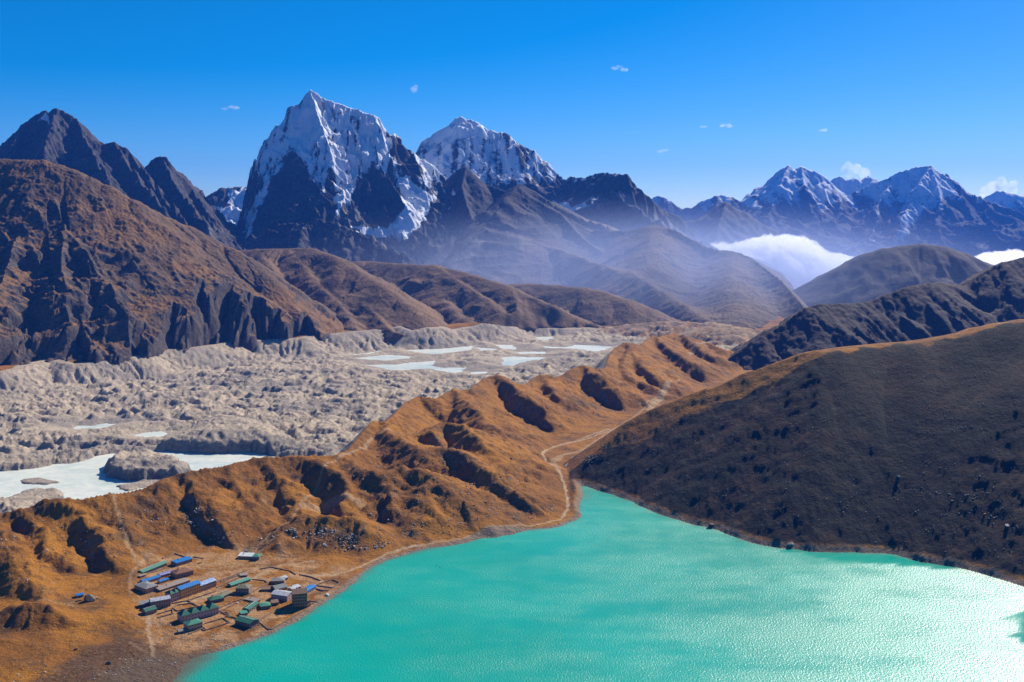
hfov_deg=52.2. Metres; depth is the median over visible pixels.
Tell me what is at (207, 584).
house
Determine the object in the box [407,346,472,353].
pond water
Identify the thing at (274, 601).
shed
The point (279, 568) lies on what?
stone wall
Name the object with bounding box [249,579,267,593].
stone wall
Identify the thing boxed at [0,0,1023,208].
sky
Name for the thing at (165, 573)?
house
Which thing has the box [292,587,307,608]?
house
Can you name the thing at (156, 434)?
pond water
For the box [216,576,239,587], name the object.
stone wall
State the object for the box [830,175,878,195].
mountain
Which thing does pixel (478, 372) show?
pond water
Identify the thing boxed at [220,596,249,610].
stone wall
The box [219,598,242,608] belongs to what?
stone wall
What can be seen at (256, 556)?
house
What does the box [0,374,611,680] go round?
rocks
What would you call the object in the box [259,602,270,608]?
house
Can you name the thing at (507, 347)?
pond water
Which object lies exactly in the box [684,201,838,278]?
mountain
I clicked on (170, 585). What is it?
shed
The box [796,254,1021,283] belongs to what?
ground
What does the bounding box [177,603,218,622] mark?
house
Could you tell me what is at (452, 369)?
pond water
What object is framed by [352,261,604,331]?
hill
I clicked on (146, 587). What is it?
house
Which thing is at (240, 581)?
house
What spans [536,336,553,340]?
pond water
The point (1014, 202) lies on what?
mountain
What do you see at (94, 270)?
mountain
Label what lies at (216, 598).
house
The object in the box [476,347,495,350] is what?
pond water
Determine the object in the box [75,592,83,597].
hut
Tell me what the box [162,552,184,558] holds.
stone wall
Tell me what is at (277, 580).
house
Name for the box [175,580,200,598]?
house
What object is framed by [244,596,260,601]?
shed
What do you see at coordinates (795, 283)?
cloud
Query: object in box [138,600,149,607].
house
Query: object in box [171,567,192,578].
house
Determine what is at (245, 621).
house
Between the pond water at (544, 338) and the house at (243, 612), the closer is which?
the house at (243, 612)
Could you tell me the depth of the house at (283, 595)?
1661.14 m
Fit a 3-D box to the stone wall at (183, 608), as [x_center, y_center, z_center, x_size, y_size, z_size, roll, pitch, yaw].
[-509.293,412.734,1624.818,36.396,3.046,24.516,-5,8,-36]
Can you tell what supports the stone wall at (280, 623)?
on the terrain at (304, 408)
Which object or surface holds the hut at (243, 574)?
on the terrain at (304, 408)
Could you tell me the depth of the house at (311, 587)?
1701.49 m
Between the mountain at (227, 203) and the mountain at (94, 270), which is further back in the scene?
the mountain at (227, 203)
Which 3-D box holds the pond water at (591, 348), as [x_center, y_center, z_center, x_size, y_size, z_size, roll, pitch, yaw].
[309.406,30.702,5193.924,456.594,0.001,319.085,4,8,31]
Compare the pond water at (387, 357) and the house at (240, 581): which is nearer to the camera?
the house at (240, 581)
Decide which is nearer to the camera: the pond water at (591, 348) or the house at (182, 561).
the house at (182, 561)
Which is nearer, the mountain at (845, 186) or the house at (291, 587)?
the house at (291, 587)
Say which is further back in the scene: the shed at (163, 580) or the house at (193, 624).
the shed at (163, 580)
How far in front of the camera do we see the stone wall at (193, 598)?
1658.01 m
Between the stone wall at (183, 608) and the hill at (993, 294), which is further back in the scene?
the hill at (993, 294)
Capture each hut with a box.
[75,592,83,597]
[240,572,247,576]
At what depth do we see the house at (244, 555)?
1852.18 m
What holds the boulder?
on the terrain at (304, 408)
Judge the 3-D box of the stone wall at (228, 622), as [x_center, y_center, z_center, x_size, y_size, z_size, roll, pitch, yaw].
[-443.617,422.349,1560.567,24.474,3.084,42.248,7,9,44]
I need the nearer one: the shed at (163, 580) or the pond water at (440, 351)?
the shed at (163, 580)
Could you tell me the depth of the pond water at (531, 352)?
4989.22 m
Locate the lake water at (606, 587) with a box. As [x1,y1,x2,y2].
[173,486,1023,681]
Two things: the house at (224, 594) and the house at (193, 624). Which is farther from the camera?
the house at (224, 594)
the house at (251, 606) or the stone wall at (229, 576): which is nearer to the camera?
the house at (251, 606)
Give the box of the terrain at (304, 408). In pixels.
[0,316,1023,681]
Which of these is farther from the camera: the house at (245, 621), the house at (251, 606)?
the house at (251, 606)
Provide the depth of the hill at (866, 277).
6944.39 m
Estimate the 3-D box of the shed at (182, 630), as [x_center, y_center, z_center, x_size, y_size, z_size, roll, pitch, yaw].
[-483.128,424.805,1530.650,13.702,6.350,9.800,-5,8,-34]
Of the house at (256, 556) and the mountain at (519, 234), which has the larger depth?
the mountain at (519, 234)
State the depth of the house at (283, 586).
1703.45 m
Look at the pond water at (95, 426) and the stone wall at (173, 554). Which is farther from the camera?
the pond water at (95, 426)
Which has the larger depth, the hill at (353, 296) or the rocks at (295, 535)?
the hill at (353, 296)
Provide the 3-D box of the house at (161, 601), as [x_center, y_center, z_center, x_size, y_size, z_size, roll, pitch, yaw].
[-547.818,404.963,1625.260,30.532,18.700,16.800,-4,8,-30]
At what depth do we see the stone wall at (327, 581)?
1731.47 m
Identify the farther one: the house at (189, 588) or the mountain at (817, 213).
the mountain at (817, 213)
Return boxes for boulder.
[84,594,95,601]
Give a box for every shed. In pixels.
[156,578,189,591]
[157,577,168,582]
[177,628,187,633]
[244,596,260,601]
[261,586,270,590]
[271,599,278,605]
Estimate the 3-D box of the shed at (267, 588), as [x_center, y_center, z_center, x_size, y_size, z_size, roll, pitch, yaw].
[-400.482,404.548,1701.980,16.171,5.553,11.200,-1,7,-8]
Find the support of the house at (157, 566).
on the terrain at (304, 408)
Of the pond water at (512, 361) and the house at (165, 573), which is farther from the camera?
the pond water at (512, 361)
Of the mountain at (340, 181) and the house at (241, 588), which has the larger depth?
the mountain at (340, 181)
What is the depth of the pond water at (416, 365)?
4521.20 m
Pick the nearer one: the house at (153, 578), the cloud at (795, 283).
the house at (153, 578)
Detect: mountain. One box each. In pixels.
[0,108,243,250]
[0,159,343,365]
[206,187,246,225]
[235,90,455,264]
[415,116,717,249]
[419,166,807,328]
[652,165,1023,256]
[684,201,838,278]
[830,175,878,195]
[983,191,1023,213]
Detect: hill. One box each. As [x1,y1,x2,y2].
[240,248,447,343]
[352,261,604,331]
[507,283,678,325]
[728,257,1023,369]
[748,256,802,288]
[792,244,992,306]
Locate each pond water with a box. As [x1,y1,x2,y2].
[0,451,274,498]
[73,423,114,428]
[135,431,166,436]
[358,355,410,359]
[365,361,461,372]
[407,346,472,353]
[441,368,464,370]
[471,372,487,373]
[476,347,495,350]
[496,345,516,349]
[502,356,545,365]
[517,352,545,353]
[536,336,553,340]
[543,345,609,350]
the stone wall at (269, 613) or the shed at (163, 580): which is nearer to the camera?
the stone wall at (269, 613)
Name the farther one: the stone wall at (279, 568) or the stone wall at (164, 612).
the stone wall at (279, 568)
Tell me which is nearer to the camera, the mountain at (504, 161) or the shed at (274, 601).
the shed at (274, 601)
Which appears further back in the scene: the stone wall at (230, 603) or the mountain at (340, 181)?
the mountain at (340, 181)
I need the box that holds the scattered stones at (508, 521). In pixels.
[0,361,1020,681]
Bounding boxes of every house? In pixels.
[134,581,157,593]
[138,560,166,572]
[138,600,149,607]
[140,575,160,581]
[141,605,156,614]
[149,595,170,607]
[157,570,171,576]
[164,588,179,601]
[171,556,192,565]
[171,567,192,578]
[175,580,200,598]
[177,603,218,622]
[183,618,202,630]
[201,577,215,591]
[207,595,223,602]
[218,590,231,597]
[227,577,250,586]
[235,615,259,628]
[236,583,252,593]
[238,552,254,558]
[239,610,247,614]
[242,601,258,612]
[252,554,261,559]
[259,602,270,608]
[271,577,284,583]
[271,583,287,589]
[271,589,291,600]
[287,584,300,590]
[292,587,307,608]
[305,584,315,593]
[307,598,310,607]
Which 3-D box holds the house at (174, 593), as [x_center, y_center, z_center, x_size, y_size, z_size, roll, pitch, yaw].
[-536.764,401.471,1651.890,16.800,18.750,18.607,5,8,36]
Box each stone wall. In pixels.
[157,609,173,617]
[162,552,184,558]
[171,590,215,603]
[172,602,197,610]
[203,617,229,629]
[216,571,243,582]
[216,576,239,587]
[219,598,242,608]
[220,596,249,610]
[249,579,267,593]
[259,606,279,620]
[259,612,301,629]
[260,567,295,574]
[316,579,340,587]

